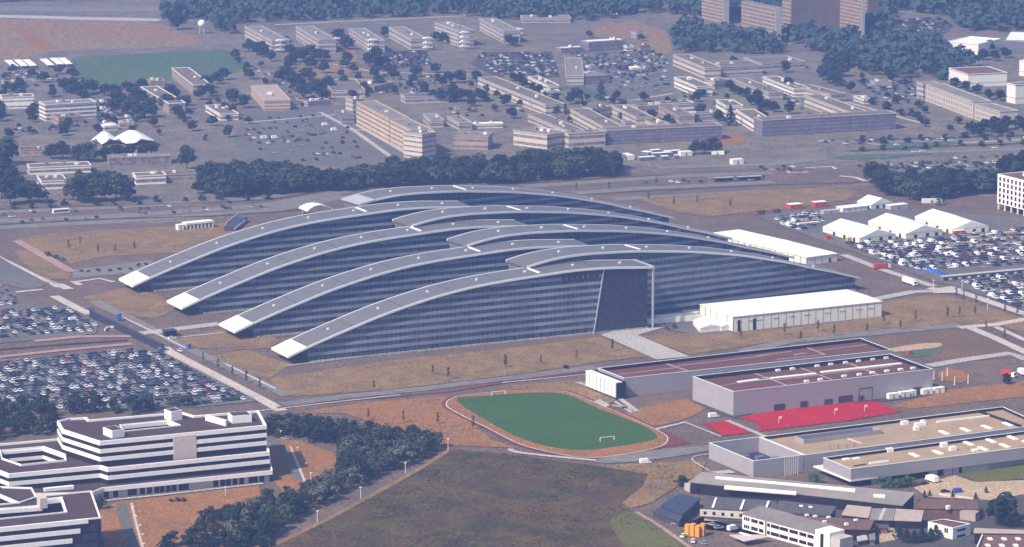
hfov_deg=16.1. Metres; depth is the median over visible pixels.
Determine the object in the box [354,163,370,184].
tree
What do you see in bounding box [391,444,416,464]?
tree
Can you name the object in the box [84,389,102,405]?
tree
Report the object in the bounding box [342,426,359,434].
tree
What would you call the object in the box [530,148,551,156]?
tree
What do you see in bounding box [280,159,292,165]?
tree
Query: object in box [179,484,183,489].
window
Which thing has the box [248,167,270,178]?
tree
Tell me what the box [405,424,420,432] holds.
tree
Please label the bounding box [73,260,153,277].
gravel strip
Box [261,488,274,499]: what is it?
tree
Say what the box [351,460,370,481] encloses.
tree
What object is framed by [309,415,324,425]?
tree
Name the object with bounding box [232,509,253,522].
tree
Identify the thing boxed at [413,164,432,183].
tree
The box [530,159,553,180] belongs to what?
tree
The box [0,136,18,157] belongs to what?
tree
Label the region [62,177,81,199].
tree
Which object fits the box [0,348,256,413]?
car park
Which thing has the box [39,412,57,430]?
tree
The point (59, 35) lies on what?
field
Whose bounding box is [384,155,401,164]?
tree
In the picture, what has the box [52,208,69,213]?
bus
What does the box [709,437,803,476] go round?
walled court
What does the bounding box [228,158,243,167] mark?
tree
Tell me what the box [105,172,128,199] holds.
tree
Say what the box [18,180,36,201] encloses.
tree
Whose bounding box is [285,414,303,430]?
tree
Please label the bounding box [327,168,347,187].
tree
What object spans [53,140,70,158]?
tree
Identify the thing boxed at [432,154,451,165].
tree
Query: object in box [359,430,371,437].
tree
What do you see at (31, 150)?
office block
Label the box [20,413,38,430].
tree
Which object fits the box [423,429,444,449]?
tree
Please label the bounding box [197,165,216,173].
tree
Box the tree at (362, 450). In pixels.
[356,445,372,458]
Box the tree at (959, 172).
[954,170,965,174]
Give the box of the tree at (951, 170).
[943,167,956,174]
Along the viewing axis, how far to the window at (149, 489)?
1627.00 m
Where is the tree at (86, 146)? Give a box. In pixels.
[79,142,98,161]
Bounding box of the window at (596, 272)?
[594,270,598,278]
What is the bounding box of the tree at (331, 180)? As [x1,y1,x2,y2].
[320,169,347,190]
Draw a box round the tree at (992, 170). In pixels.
[988,168,1001,186]
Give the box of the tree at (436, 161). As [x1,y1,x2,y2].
[429,156,448,169]
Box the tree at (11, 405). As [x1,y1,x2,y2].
[5,401,21,418]
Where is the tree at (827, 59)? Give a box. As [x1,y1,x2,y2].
[821,54,839,66]
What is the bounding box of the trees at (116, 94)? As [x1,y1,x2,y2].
[0,2,1023,546]
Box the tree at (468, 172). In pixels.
[457,166,476,183]
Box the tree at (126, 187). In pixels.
[115,178,135,200]
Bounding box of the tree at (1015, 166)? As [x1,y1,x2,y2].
[1005,161,1023,172]
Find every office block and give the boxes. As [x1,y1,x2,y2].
[0,93,33,108]
[1,79,34,86]
[20,146,42,155]
[27,161,90,174]
[36,174,66,188]
[38,98,96,120]
[51,113,83,124]
[101,122,117,130]
[107,152,171,165]
[118,119,133,127]
[132,171,165,184]
[140,86,185,113]
[147,77,164,86]
[163,169,196,181]
[171,67,210,94]
[205,104,238,120]
[244,25,289,52]
[250,84,290,110]
[290,98,301,106]
[295,25,335,52]
[301,97,330,106]
[327,79,364,97]
[334,107,354,124]
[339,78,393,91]
[345,96,363,117]
[349,28,384,51]
[356,100,409,141]
[388,26,424,49]
[389,119,434,148]
[400,92,448,103]
[403,129,436,157]
[423,113,443,127]
[434,21,473,46]
[447,115,472,129]
[452,131,492,149]
[472,121,502,128]
[477,76,564,114]
[479,18,519,42]
[513,126,568,148]
[520,14,570,22]
[527,76,558,89]
[527,113,583,130]
[541,88,559,95]
[556,44,583,52]
[562,129,605,147]
[564,57,583,84]
[570,108,621,128]
[581,37,625,51]
[582,104,610,115]
[583,65,590,69]
[584,70,609,84]
[600,122,722,144]
[610,104,653,124]
[621,120,635,125]
[623,44,633,50]
[628,65,645,70]
[631,30,644,37]
[631,102,657,113]
[636,43,649,51]
[645,117,668,124]
[654,100,693,110]
[657,103,694,122]
[673,54,720,77]
[674,76,712,95]
[688,110,722,120]
[704,77,731,88]
[708,60,762,75]
[715,99,742,116]
[731,78,783,100]
[736,109,765,131]
[743,55,805,69]
[753,110,896,136]
[762,76,809,96]
[794,84,846,101]
[804,94,866,112]
[853,95,871,103]
[869,79,892,87]
[947,36,1000,54]
[948,66,1007,86]
[1004,31,1023,49]
[1006,81,1023,103]
[1019,59,1023,75]
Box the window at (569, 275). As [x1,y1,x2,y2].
[567,273,571,281]
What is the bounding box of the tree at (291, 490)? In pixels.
[285,488,297,496]
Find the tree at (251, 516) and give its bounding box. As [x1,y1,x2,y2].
[246,512,257,525]
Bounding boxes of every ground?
[0,0,1023,223]
[0,186,1023,546]
[938,369,968,382]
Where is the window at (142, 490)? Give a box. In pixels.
[140,488,144,493]
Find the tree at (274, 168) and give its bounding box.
[266,165,282,176]
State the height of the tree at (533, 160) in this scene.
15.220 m
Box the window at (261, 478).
[259,475,263,481]
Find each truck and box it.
[873,263,890,269]
[902,276,917,285]
[925,474,938,482]
[1001,369,1016,377]
[1017,367,1023,375]
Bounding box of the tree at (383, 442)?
[373,439,389,452]
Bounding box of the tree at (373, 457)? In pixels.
[367,452,385,470]
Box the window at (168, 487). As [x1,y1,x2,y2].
[166,485,170,491]
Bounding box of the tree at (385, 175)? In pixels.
[375,166,395,186]
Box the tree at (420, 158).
[415,156,431,162]
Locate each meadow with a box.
[70,50,244,85]
[610,511,692,546]
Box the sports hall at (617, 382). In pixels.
[585,338,891,399]
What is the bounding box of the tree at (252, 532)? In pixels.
[249,521,270,544]
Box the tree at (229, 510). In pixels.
[223,507,239,522]
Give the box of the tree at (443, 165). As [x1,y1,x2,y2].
[434,160,452,181]
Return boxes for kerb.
[841,175,867,180]
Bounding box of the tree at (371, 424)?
[365,419,380,429]
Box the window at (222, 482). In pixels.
[220,479,224,485]
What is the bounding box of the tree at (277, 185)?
[267,176,285,193]
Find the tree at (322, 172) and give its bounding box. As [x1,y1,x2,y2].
[317,170,326,187]
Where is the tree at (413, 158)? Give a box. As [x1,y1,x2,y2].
[404,157,419,161]
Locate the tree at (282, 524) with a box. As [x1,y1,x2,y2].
[269,511,287,528]
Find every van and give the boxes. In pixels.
[68,317,78,320]
[639,458,650,463]
[708,412,718,417]
[727,524,737,530]
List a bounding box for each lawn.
[289,97,343,105]
[295,62,354,78]
[338,49,358,63]
[487,92,518,107]
[502,72,558,99]
[505,103,533,117]
[558,91,607,109]
[569,85,607,102]
[576,105,620,124]
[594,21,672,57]
[656,114,698,123]
[675,88,713,100]
[704,91,753,108]
[722,88,768,112]
[776,93,820,114]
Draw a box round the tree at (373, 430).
[367,426,379,436]
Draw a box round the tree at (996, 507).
[986,497,1011,525]
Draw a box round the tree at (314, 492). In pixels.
[307,487,324,505]
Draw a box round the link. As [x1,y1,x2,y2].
[0,486,35,503]
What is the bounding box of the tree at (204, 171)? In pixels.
[196,168,213,178]
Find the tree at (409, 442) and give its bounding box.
[399,439,414,457]
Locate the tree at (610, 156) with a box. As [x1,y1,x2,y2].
[604,152,622,173]
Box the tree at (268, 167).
[261,164,276,171]
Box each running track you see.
[442,389,664,458]
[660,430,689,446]
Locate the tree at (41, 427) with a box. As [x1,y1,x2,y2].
[30,419,48,434]
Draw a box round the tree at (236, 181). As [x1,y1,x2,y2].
[226,174,247,196]
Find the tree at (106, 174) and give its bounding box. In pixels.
[98,170,115,178]
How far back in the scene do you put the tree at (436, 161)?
2467.26 m
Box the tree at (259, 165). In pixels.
[253,163,263,168]
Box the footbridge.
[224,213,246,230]
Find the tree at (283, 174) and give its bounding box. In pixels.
[275,171,288,191]
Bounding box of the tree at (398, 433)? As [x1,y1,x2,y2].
[393,431,406,439]
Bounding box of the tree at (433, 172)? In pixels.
[423,165,444,184]
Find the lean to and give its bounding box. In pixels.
[960,510,979,521]
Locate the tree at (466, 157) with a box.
[460,155,471,161]
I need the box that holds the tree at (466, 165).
[464,161,480,179]
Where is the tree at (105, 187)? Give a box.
[93,178,114,200]
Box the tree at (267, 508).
[259,504,280,519]
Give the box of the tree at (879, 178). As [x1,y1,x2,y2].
[873,173,891,192]
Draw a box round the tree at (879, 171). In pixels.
[872,168,886,179]
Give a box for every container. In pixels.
[797,221,819,224]
[824,235,830,239]
[886,392,898,398]
[897,390,909,397]
[908,390,916,395]
[920,387,932,394]
[932,386,944,392]
[952,229,964,234]
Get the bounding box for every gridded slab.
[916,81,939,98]
[925,83,991,118]
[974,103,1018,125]
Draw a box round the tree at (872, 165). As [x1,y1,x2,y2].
[862,161,880,180]
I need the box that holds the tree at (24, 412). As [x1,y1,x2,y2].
[15,409,31,424]
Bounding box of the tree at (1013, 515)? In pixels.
[999,501,1022,526]
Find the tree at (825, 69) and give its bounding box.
[818,64,836,82]
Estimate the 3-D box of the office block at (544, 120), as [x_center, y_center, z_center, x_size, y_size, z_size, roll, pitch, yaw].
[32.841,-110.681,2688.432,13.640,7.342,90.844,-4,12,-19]
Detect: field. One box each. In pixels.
[0,19,203,63]
[279,449,647,546]
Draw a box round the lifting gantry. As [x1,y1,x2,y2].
[859,387,872,402]
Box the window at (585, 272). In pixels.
[584,271,587,279]
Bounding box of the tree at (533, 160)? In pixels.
[531,156,553,172]
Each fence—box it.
[165,354,254,399]
[277,368,581,405]
[450,440,593,461]
[708,423,755,433]
[762,407,902,429]
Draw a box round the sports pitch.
[457,392,656,449]
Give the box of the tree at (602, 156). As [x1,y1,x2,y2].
[599,152,608,160]
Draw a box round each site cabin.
[176,223,183,230]
[621,153,633,160]
[638,155,655,160]
[641,150,652,155]
[649,149,660,151]
[650,151,671,156]
[660,155,668,159]
[663,149,680,154]
[678,150,692,155]
[711,151,723,154]
[730,158,743,164]
[756,210,765,214]
[771,208,780,212]
[786,202,802,208]
[811,200,826,206]
[820,209,839,213]
[885,202,907,209]
[922,198,941,202]
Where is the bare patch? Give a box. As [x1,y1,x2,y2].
[720,133,745,145]
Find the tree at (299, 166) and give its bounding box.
[295,165,309,174]
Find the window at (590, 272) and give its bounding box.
[589,271,592,279]
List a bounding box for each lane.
[245,114,335,122]
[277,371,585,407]
[318,112,390,155]
[334,64,471,74]
[354,122,402,152]
[582,53,650,57]
[605,83,662,88]
[605,93,674,101]
[847,101,935,126]
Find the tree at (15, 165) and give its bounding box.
[1,161,17,175]
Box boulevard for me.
[0,164,866,229]
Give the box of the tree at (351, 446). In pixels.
[340,443,354,452]
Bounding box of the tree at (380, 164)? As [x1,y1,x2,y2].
[371,162,392,184]
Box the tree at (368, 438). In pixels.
[362,433,377,449]
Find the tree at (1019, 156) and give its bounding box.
[1011,152,1023,170]
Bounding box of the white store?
[654,311,698,317]
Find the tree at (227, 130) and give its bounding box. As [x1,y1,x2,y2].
[222,124,233,136]
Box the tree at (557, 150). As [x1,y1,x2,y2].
[550,146,570,156]
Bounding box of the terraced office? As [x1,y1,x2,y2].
[0,408,272,500]
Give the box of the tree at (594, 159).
[584,153,599,175]
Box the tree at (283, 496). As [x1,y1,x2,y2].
[276,492,292,503]
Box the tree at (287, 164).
[281,163,294,170]
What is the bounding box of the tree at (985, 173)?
[975,171,995,191]
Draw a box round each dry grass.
[14,249,70,278]
[16,222,262,262]
[83,288,177,317]
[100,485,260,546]
[179,329,280,347]
[212,349,290,378]
[268,438,335,491]
[270,337,648,395]
[296,396,516,447]
[502,379,614,403]
[597,461,705,507]
[625,399,704,425]
[641,188,859,215]
[641,294,1022,353]
[892,381,1023,408]
[960,464,1023,481]
[1002,321,1023,333]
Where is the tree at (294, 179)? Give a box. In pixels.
[284,171,304,192]
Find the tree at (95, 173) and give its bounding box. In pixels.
[85,169,101,178]
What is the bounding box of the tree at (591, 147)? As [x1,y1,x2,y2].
[583,145,594,155]
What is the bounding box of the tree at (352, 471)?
[343,466,366,485]
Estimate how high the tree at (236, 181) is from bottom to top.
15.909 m
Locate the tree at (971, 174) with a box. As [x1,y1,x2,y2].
[961,170,979,191]
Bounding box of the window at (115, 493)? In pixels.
[113,490,117,496]
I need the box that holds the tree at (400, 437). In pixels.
[394,433,414,450]
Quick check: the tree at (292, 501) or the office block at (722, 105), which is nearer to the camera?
the tree at (292, 501)
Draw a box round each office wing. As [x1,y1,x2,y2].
[119,201,469,291]
[167,219,526,313]
[219,239,587,337]
[271,259,654,362]
[341,185,672,222]
[392,205,731,240]
[447,224,793,260]
[506,244,859,316]
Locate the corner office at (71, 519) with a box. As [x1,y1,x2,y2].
[0,490,100,546]
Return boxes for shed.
[652,507,682,526]
[660,493,700,523]
[684,482,689,491]
[841,505,871,518]
[869,508,894,527]
[873,524,888,532]
[894,509,923,528]
[913,498,978,517]
[973,528,1023,543]
[977,534,1023,546]
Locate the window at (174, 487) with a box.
[172,484,176,490]
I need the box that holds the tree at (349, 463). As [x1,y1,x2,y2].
[346,457,363,472]
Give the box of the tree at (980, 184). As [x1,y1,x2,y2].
[972,174,992,193]
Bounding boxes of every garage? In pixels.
[857,535,867,545]
[868,532,875,544]
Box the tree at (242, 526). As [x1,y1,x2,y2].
[228,521,252,541]
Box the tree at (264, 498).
[256,495,267,503]
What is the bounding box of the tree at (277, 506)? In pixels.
[271,499,286,514]
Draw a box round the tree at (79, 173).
[68,170,85,184]
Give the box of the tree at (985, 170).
[974,167,989,174]
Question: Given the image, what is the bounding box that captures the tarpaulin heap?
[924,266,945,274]
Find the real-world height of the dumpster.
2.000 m
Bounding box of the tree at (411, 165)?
[406,159,420,168]
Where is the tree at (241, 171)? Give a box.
[237,170,248,190]
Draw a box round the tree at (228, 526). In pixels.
[222,518,241,533]
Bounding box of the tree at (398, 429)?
[391,426,407,435]
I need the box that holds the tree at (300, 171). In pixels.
[295,167,311,187]
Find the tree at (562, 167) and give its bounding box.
[551,159,573,178]
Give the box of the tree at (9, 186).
[0,176,23,202]
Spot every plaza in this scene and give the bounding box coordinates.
[595,399,608,406]
[601,327,688,358]
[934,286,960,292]
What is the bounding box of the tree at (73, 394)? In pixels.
[62,391,84,409]
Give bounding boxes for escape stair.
[276,39,284,52]
[334,37,340,48]
[367,38,377,50]
[422,37,432,50]
[459,31,468,49]
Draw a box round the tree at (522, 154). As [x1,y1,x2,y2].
[516,150,532,158]
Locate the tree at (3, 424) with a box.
[0,420,9,438]
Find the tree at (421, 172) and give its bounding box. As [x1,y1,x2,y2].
[406,166,426,185]
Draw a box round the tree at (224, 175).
[209,172,232,193]
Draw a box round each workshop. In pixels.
[689,472,914,514]
[700,496,776,521]
[777,500,836,516]
[798,514,873,540]
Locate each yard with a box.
[654,321,732,334]
[681,497,1023,546]
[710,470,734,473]
[737,394,932,415]
[867,329,1023,362]
[878,527,898,542]
[913,475,1023,499]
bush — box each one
[673,474,688,485]
[807,473,817,481]
[809,473,822,482]
[868,97,877,104]
[875,476,893,486]
[884,477,897,487]
[892,478,905,486]
[896,109,904,114]
[899,475,911,484]
[906,108,915,115]
[907,477,918,486]
[917,115,925,121]
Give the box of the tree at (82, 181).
[72,176,93,201]
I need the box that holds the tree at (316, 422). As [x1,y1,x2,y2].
[308,418,325,434]
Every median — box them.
[0,343,132,357]
[33,335,130,341]
[942,241,1023,248]
[945,236,1023,244]
[958,229,1023,237]
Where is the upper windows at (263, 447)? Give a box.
[58,428,265,466]
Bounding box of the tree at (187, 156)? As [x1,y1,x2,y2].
[177,145,196,168]
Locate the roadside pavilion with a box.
[182,219,213,229]
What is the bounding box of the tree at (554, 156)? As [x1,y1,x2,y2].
[546,153,565,160]
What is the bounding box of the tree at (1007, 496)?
[992,491,1017,519]
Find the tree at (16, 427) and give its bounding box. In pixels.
[8,418,28,433]
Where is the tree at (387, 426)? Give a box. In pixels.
[375,423,394,435]
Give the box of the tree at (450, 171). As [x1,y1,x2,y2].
[443,165,460,183]
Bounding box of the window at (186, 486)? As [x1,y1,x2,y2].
[184,483,188,489]
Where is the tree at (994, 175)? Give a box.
[990,170,1003,185]
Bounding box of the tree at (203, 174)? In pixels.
[197,171,213,181]
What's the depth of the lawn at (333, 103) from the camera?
2825.37 m
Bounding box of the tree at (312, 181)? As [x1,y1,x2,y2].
[300,168,321,189]
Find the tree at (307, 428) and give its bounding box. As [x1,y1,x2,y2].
[301,422,320,439]
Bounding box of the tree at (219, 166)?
[213,164,230,171]
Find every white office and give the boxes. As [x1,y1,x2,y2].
[730,505,852,546]
[997,171,1023,215]
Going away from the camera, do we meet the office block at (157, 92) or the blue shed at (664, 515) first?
the blue shed at (664, 515)
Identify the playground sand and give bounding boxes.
[891,343,941,351]
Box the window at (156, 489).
[154,486,158,492]
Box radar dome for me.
[198,20,205,33]
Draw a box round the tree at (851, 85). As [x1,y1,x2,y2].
[846,81,855,89]
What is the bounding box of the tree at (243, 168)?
[235,166,252,173]
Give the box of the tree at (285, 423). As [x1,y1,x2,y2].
[275,419,293,438]
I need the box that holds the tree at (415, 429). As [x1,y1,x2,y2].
[408,427,423,439]
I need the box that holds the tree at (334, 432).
[322,426,339,443]
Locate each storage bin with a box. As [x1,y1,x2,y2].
[684,523,689,535]
[690,523,695,536]
[695,525,699,536]
[699,523,705,535]
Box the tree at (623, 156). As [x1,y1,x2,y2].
[615,152,625,162]
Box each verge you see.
[829,154,926,159]
[880,142,956,147]
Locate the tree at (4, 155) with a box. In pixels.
[0,151,12,165]
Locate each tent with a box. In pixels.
[92,131,117,143]
[109,130,154,143]
[692,316,720,332]
[699,289,882,331]
[713,229,837,264]
[714,319,729,330]
[823,218,895,242]
[835,203,868,212]
[857,195,892,208]
[868,213,941,238]
[914,209,988,233]
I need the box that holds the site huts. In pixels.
[940,268,1023,281]
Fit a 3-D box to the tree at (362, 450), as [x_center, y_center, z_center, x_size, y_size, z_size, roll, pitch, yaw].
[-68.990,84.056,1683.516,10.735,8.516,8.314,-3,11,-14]
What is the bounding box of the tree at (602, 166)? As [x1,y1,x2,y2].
[594,159,611,173]
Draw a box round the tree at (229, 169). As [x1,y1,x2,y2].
[218,166,236,173]
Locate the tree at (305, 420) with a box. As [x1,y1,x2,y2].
[298,417,314,435]
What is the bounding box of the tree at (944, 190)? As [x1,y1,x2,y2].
[928,178,949,195]
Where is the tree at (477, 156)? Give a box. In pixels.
[470,153,485,159]
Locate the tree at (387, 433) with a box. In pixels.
[376,429,396,447]
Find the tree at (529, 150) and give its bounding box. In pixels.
[522,148,536,152]
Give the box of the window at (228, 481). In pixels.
[226,479,230,485]
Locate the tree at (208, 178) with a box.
[199,175,215,192]
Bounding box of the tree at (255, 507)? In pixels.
[251,502,262,514]
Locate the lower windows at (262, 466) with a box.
[0,456,268,488]
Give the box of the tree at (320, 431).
[308,425,329,442]
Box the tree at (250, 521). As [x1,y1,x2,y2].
[236,516,253,537]
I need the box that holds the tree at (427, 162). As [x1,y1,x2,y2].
[417,159,437,180]
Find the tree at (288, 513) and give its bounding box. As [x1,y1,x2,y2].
[276,503,298,522]
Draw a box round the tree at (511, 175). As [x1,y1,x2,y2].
[497,164,517,183]
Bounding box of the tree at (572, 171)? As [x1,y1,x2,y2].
[564,159,577,177]
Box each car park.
[0,257,48,289]
[0,288,97,342]
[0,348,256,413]
[91,99,143,125]
[230,105,408,167]
[379,50,431,70]
[471,52,559,77]
[568,50,676,100]
[757,207,1023,309]
[851,77,927,110]
[896,17,954,39]
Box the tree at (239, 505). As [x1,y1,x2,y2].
[232,501,248,513]
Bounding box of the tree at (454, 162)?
[447,158,463,180]
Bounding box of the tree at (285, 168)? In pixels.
[279,165,297,187]
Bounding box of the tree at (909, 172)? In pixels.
[905,168,922,177]
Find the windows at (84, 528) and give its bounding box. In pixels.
[0,492,100,546]
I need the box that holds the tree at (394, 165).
[390,162,401,181]
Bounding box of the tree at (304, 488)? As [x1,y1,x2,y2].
[295,479,320,498]
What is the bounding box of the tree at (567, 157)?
[556,153,575,175]
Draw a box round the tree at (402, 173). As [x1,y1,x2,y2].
[392,165,418,186]
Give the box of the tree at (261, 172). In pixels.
[255,169,271,190]
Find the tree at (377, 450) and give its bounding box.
[372,447,386,461]
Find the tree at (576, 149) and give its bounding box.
[566,147,584,153]
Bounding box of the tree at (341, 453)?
[336,450,351,459]
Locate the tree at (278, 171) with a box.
[270,170,288,180]
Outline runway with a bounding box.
[0,15,162,20]
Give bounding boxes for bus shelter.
[714,176,733,181]
[736,175,761,180]
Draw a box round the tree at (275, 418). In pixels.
[266,415,280,435]
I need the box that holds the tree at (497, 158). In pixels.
[489,154,504,161]
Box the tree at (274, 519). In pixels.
[266,515,277,531]
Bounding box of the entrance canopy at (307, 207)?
[298,203,331,213]
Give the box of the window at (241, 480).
[239,477,243,483]
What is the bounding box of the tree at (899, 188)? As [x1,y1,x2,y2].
[892,175,910,195]
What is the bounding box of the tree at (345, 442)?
[340,440,355,452]
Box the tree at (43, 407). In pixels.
[34,403,51,417]
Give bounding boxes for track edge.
[446,390,667,457]
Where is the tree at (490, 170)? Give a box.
[478,161,505,183]
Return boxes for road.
[0,133,92,138]
[0,185,341,212]
[0,190,349,222]
[0,195,346,228]
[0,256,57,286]
[0,269,59,285]
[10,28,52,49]
[90,301,293,395]
[154,125,224,131]
[163,346,286,410]
[223,82,271,84]
[274,15,486,24]
[278,366,597,405]
[521,171,773,187]
[573,180,774,193]
[595,445,708,462]
[610,189,769,199]
[657,147,1023,168]
[690,400,739,417]
[736,323,961,350]
[818,137,1023,143]
[819,139,1023,144]
[927,287,1023,315]
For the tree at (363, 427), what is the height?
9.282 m
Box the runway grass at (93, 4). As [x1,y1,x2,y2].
[77,3,108,6]
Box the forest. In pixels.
[6,0,1023,79]
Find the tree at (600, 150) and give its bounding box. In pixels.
[592,147,607,154]
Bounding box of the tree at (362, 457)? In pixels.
[353,454,369,469]
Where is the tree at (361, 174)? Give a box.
[349,167,366,187]
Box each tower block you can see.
[701,0,728,23]
[741,0,781,39]
[782,0,839,30]
[840,0,864,35]
[865,0,878,26]
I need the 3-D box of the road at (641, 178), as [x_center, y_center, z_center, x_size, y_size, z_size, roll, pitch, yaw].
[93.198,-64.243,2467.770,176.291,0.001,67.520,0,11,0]
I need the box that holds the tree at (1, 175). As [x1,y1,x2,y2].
[0,173,5,197]
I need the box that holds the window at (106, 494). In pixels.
[104,491,108,497]
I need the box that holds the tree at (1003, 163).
[992,156,1011,172]
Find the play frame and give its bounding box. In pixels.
[906,350,913,354]
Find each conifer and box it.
[593,80,608,100]
[723,105,736,126]
[892,524,904,539]
[901,528,911,543]
[908,530,920,543]
[917,528,927,542]
[926,528,935,542]
[929,525,942,537]
[935,191,942,205]
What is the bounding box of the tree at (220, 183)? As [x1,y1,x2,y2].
[214,178,232,196]
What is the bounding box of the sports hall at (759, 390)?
[693,354,932,415]
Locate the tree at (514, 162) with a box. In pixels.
[501,159,523,181]
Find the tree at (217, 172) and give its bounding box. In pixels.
[210,171,227,180]
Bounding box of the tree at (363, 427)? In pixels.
[358,425,371,432]
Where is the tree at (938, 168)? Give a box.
[931,165,944,172]
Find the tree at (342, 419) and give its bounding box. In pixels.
[333,417,348,430]
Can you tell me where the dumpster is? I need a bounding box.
[953,488,961,492]
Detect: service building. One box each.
[762,406,1023,470]
[813,431,1023,485]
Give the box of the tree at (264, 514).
[254,510,267,519]
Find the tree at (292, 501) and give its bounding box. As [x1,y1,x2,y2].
[281,493,304,514]
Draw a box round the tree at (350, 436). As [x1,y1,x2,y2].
[342,433,361,444]
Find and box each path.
[13,240,75,271]
[15,289,42,292]
[50,295,89,314]
[54,283,73,288]
[77,278,114,281]
[105,483,263,500]
[124,318,186,347]
[130,503,143,546]
[139,322,218,334]
[181,331,229,336]
[226,363,275,388]
[234,346,272,349]
[259,394,399,410]
[270,450,451,546]
[285,356,366,365]
[290,447,305,480]
[502,374,585,382]
[509,448,596,460]
[576,381,638,411]
[598,401,637,412]
[635,512,691,546]
[655,421,686,428]
[687,423,720,435]
[691,454,709,470]
[725,420,765,435]
[841,254,936,286]
[873,290,932,299]
[924,352,1023,366]
[956,318,1023,328]
[967,328,1023,353]
[994,326,1023,340]
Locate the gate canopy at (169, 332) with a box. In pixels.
[161,328,176,336]
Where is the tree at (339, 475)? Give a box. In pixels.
[330,470,350,491]
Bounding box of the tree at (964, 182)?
[954,174,971,195]
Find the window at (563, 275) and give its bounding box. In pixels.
[562,274,565,282]
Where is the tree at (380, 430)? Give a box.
[377,428,392,437]
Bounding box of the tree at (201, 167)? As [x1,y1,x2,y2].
[195,160,221,176]
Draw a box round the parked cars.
[0,17,1023,391]
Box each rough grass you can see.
[99,491,257,546]
[301,396,484,445]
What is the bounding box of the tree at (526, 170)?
[516,164,534,181]
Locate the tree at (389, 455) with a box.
[378,448,401,469]
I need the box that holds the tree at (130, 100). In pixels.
[120,95,140,108]
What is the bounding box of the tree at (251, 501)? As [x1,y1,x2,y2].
[243,496,260,508]
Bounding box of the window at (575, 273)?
[573,272,576,280]
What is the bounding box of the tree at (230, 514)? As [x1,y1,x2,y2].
[217,510,241,530]
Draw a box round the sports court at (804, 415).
[739,401,900,430]
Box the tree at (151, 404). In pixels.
[144,393,159,409]
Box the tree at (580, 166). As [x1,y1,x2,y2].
[570,154,591,176]
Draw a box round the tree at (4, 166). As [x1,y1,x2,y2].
[0,160,14,176]
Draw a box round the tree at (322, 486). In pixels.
[313,479,339,500]
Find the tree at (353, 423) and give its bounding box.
[347,419,359,427]
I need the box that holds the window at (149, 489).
[147,487,151,493]
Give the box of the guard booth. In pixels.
[116,313,120,320]
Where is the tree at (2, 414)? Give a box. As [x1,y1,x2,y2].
[0,409,9,425]
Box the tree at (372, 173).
[360,164,380,186]
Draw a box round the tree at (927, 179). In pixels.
[925,176,942,195]
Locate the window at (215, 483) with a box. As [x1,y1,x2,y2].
[213,480,217,486]
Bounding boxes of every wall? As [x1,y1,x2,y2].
[89,310,163,350]
[647,314,702,324]
[939,493,973,499]
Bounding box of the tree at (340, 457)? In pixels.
[334,455,351,467]
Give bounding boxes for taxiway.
[0,6,158,11]
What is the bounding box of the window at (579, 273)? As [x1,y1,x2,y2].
[578,272,581,280]
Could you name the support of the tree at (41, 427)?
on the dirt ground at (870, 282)
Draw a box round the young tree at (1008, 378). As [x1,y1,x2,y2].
[1002,373,1011,382]
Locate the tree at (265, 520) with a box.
[251,515,278,535]
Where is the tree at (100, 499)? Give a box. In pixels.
[96,495,106,508]
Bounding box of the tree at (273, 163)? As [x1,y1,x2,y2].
[264,161,283,166]
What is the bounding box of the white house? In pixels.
[928,519,970,539]
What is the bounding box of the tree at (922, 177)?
[920,173,933,193]
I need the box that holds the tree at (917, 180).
[913,178,923,191]
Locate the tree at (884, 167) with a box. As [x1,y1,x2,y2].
[872,164,890,174]
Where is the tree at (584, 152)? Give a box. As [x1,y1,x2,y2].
[578,148,599,158]
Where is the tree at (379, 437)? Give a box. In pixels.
[369,433,388,447]
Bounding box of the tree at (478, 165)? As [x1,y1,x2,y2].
[470,159,493,181]
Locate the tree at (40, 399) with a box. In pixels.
[30,394,52,412]
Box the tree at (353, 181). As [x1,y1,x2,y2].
[340,169,359,189]
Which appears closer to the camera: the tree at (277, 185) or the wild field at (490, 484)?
the wild field at (490, 484)
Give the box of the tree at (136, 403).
[129,395,148,414]
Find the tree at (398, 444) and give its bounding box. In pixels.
[386,440,410,458]
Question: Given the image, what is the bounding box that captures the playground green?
[903,349,940,356]
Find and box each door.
[753,318,755,329]
[774,403,784,410]
[800,401,806,407]
[824,399,831,404]
[838,395,851,402]
[913,387,921,393]
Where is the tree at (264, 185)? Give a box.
[257,175,272,192]
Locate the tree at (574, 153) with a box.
[561,150,581,160]
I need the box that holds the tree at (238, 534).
[229,529,247,546]
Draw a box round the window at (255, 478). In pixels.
[253,476,257,482]
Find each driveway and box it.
[115,503,137,546]
[266,437,302,479]
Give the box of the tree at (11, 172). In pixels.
[2,167,24,184]
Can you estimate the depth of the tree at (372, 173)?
2431.76 m
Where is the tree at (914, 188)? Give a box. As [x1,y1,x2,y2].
[902,180,923,199]
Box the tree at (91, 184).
[83,177,104,200]
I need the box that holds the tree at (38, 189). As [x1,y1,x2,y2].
[27,183,49,202]
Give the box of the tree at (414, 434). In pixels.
[406,430,421,444]
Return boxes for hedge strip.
[0,191,323,209]
[0,209,301,224]
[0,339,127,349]
[522,174,667,183]
[585,182,859,194]
[850,143,1019,150]
[868,135,1020,139]
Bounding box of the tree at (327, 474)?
[320,469,333,484]
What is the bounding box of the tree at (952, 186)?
[939,176,959,196]
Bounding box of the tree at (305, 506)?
[295,495,309,512]
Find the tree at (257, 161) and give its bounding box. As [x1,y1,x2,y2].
[249,158,268,169]
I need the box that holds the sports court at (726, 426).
[704,421,750,434]
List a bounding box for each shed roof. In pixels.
[4,60,17,68]
[14,59,27,68]
[22,59,36,68]
[40,58,53,67]
[50,58,63,66]
[58,57,71,66]
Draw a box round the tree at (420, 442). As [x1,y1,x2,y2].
[408,438,429,458]
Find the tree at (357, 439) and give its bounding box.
[353,435,367,453]

